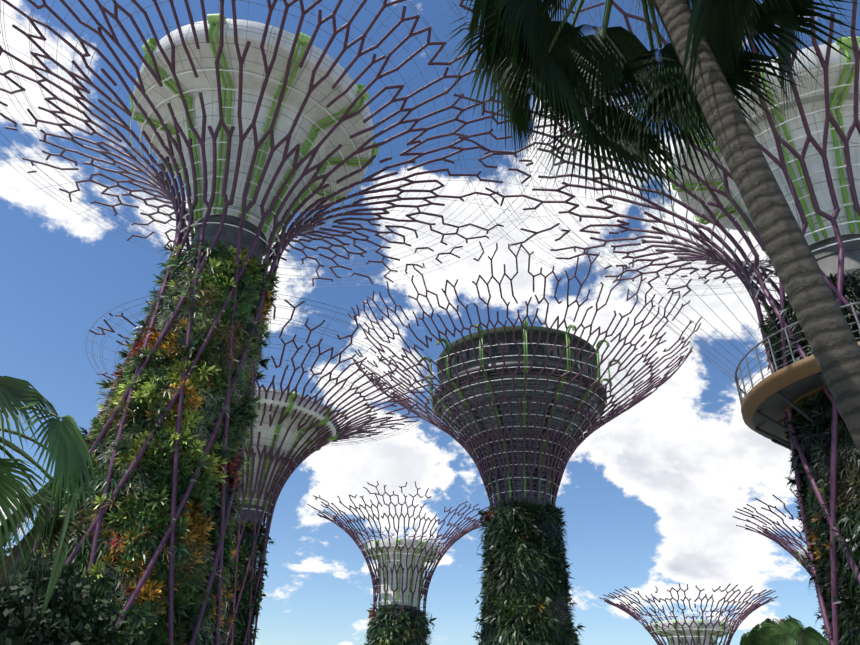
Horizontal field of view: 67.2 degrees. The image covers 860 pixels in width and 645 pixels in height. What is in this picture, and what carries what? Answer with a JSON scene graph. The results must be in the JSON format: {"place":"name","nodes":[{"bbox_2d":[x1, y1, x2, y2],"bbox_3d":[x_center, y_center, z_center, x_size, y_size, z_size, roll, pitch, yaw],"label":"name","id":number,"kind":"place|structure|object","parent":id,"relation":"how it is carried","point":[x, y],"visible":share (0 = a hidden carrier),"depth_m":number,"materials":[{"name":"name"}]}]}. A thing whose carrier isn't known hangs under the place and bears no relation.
{"place":"outdoors","nodes":[
{"label":"outdoors","id":0,"kind":"place"},
{"bbox_2d":[45,19,372,642],"bbox_3d":[-7.832,1.291,22.124,9.900,23.360,9.900,2,-31,1],"label":"tree","id":1,"kind":"object","parent":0,"point":[312,111],"depth_m":24.72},
{"bbox_2d":[222,387,336,644],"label":"tree","id":2,"kind":"object","parent":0,"point":[268,401],"depth_m":42.03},
{"bbox_2d":[367,539,438,644],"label":"tree","id":3,"kind":"object","parent":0,"point":[403,562],"depth_m":78.64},
{"bbox_2d":[0,0,859,644],"label":"sky","id":4,"kind":"structure","parent":0,"point":[651,498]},
{"bbox_2d":[433,326,606,643],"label":"tree","id":5,"kind":"object","parent":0,"point":[542,349],"depth_m":57.57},
{"bbox_2d":[652,619,729,644],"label":"tree","id":6,"kind":"object","parent":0,"point":[693,627],"visible":0.65,"depth_m":78.64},
{"bbox_2d":[673,43,859,644],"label":"tree","id":7,"kind":"object","parent":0,"point":[815,103],"depth_m":21.96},
{"label":"ground","id":8,"kind":"structure","parent":0,"visible":0},
{"bbox_2d":[0,550,83,644],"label":"bush","id":9,"kind":"object","parent":8,"relation":"on","point":[14,623],"visible":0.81,"depth_m":11.21,"materials":[{"name":"green plant"}]},
{"bbox_2d":[0,538,145,644],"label":"bush","id":10,"kind":"object","parent":8,"relation":"on","point":[89,621],"visible":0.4,"depth_m":12.95,"materials":[{"name":"green plant"}]},
{"bbox_2d":[32,240,280,644],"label":"tree","id":11,"kind":"object","parent":8,"relation":"on","point":[137,519],"visible":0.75,"depth_m":18.74,"materials":[{"name":"green plant"}]},
{"bbox_2d":[222,519,275,644],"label":"tree","id":12,"kind":"object","parent":8,"relation":"on","point":[241,622],"visible":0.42,"depth_m":38.94,"materials":[{"name":"green plant"}]},
{"bbox_2d":[86,293,444,518],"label":"tree","id":13,"kind":"object","parent":8,"relation":"on","point":[338,444],"visible":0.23,"depth_m":41.59,"materials":[{"name":"grey metal"}]},
{"bbox_2d":[89,299,441,644],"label":"tree ribs","id":14,"kind":"object","parent":13,"relation":"attached to","point":[292,466],"visible":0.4,"depth_m":41.75,"materials":[{"name":"purple metal"}]},
{"bbox_2d":[238,391,340,510],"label":"climbing vines","id":15,"kind":"object","parent":13,"relation":"attached to","point":[308,441],"visible":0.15,"depth_m":41.98,"materials":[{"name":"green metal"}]},
{"bbox_2d":[0,0,601,288],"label":"tree","id":16,"kind":"object","parent":8,"relation":"on","point":[142,129],"visible":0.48,"depth_m":25.56,"materials":[{"name":"grey metal"}]},
{"bbox_2d":[129,14,379,255],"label":"climbing vines","id":17,"kind":"object","parent":16,"relation":"attached to","point":[213,19],"visible":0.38,"depth_m":24.66,"materials":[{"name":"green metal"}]},
{"bbox_2d":[0,0,604,644],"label":"tree ribs","id":18,"kind":"object","parent":16,"relation":"attached to","point":[162,180],"visible":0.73,"depth_m":23.86,"materials":[{"name":"purple metal"}]},
{"bbox_2d":[307,481,489,644],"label":"tree ribs","id":19,"kind":"object","parent":8,"relation":"on","point":[354,535],"visible":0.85,"depth_m":78.63,"materials":[{"name":"metal"}]},
{"bbox_2d":[363,603,436,644],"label":"tree","id":20,"kind":"object","parent":8,"relation":"on","point":[388,632],"visible":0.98,"depth_m":75.32,"materials":[{"name":"green plant"}]},
{"bbox_2d":[359,538,446,607],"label":"rings","id":21,"kind":"object","parent":8,"relation":"on","point":[401,568],"visible":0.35,"depth_m":77.91,"materials":[{"name":"grey metal"}]},
{"bbox_2d":[364,539,440,608],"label":"climbing vines","id":22,"kind":"object","parent":21,"relation":"attached to","point":[423,542],"visible":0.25,"depth_m":79.16,"materials":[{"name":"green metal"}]},
{"bbox_2d":[406,343,635,503],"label":"tree","id":23,"kind":"object","parent":8,"relation":"on","point":[514,402],"visible":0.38,"depth_m":56.20,"materials":[{"name":"grey metal"}]},
{"bbox_2d":[419,319,620,506],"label":"climbing vines","id":24,"kind":"object","parent":23,"relation":"attached to","point":[525,324],"visible":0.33,"depth_m":56.98,"materials":[{"name":"green plant"}]},
{"bbox_2d":[348,241,701,644],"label":"tree ribs","id":25,"kind":"object","parent":23,"relation":"attached to","point":[571,447],"visible":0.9,"depth_m":56.51,"materials":[{"name":"metal"}]},
{"bbox_2d":[471,496,584,644],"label":"tree","id":26,"kind":"object","parent":8,"relation":"on","point":[539,576],"visible":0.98,"depth_m":52.13,"materials":[{"name":"green plant"}]},
{"bbox_2d":[442,0,859,454],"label":"palm","id":27,"kind":"object","parent":8,"relation":"on","point":[563,73],"depth_m":4.70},
{"bbox_2d":[504,0,742,105],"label":"palm frond stems","id":28,"kind":"object","parent":27,"relation":"attached to","point":[608,7],"visible":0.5,"depth_m":5.40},
{"bbox_2d":[447,0,859,317],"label":"tree","id":29,"kind":"object","parent":8,"relation":"on","point":[738,193],"visible":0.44,"depth_m":24.77,"materials":[{"name":"grey metal"}]},
{"bbox_2d":[454,0,859,644],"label":"tree ribs","id":30,"kind":"object","parent":29,"relation":"attached to","point":[714,254],"visible":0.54,"depth_m":21.91,"materials":[{"name":"metal"}]},
{"bbox_2d":[665,36,859,262],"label":"climbing vines","id":31,"kind":"object","parent":29,"relation":"attached to","point":[846,41],"visible":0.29,"depth_m":21.81,"materials":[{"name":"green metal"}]},
{"bbox_2d":[734,301,859,449],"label":"elevated walkway","id":32,"kind":"structure","parent":29,"relation":"on","point":[763,410],"depth_m":19.18,"materials":[{"name":"yellow metal"}]},
{"bbox_2d":[758,268,859,644],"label":"tree","id":33,"kind":"object","parent":29,"relation":"attached to","point":[809,434],"visible":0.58,"depth_m":17.88,"materials":[{"name":"green plant"}]},
{"bbox_2d":[522,1,800,381],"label":"hanging cables","id":34,"kind":"object","parent":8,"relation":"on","point":[679,252],"visible":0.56,"depth_m":21.65,"materials":[{"name":"silver metal"}]},
{"bbox_2d":[599,583,777,644],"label":"tree ribs","id":35,"kind":"object","parent":8,"relation":"on","point":[746,613],"visible":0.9,"depth_m":78.19,"materials":[{"name":"metal"}]},
{"bbox_2d":[639,615,741,644],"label":"tree","id":36,"kind":"object","parent":8,"relation":"on","point":[696,629],"visible":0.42,"depth_m":77.58,"materials":[{"name":"grey metal"}]},
{"bbox_2d":[649,620,730,644],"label":"climbing vines","id":37,"kind":"object","parent":36,"relation":"attached to","point":[714,633],"visible":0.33,"depth_m":78.90,"materials":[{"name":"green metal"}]},
{"bbox_2d":[733,489,812,576],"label":"tree ribs","id":38,"kind":"object","parent":8,"relation":"on","point":[782,542],"visible":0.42,"depth_m":58.45,"materials":[{"name":"purple metal"}]},
{"bbox_2d":[740,615,827,644],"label":"crown","id":39,"kind":"object","parent":8,"relation":"on","point":[808,635],"depth_m":24.88},
{"bbox_2d":[746,619,826,644],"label":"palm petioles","id":40,"kind":"object","parent":39,"relation":"attached to","point":[774,630],"visible":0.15,"depth_m":25.64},
{"bbox_2d":[798,547,810,566],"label":"tree","id":41,"kind":"object","parent":8,"relation":"on","point":[801,551],"visible":0.02,"depth_m":57.52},
{"bbox_2d":[795,546,810,567],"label":"climbing vines","id":42,"kind":"object","parent":41,"relation":"attached to","point":[796,552],"visible":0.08,"depth_m":58.35,"materials":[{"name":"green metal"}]},
{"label":"palm trunk","id":43,"kind":"object","parent":8,"relation":"on","visible":0},
{"bbox_2d":[0,407,69,524],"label":"palm petioles","id":44,"kind":"object","parent":43,"relation":"attached to","point":[17,449],"visible":0.5,"depth_m":7.35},
{"bbox_2d":[0,376,97,624],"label":"palm","id":45,"kind":"object","parent":43,"relation":"attached to","point":[68,451],"visible":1,"depth_m":6.91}
]}

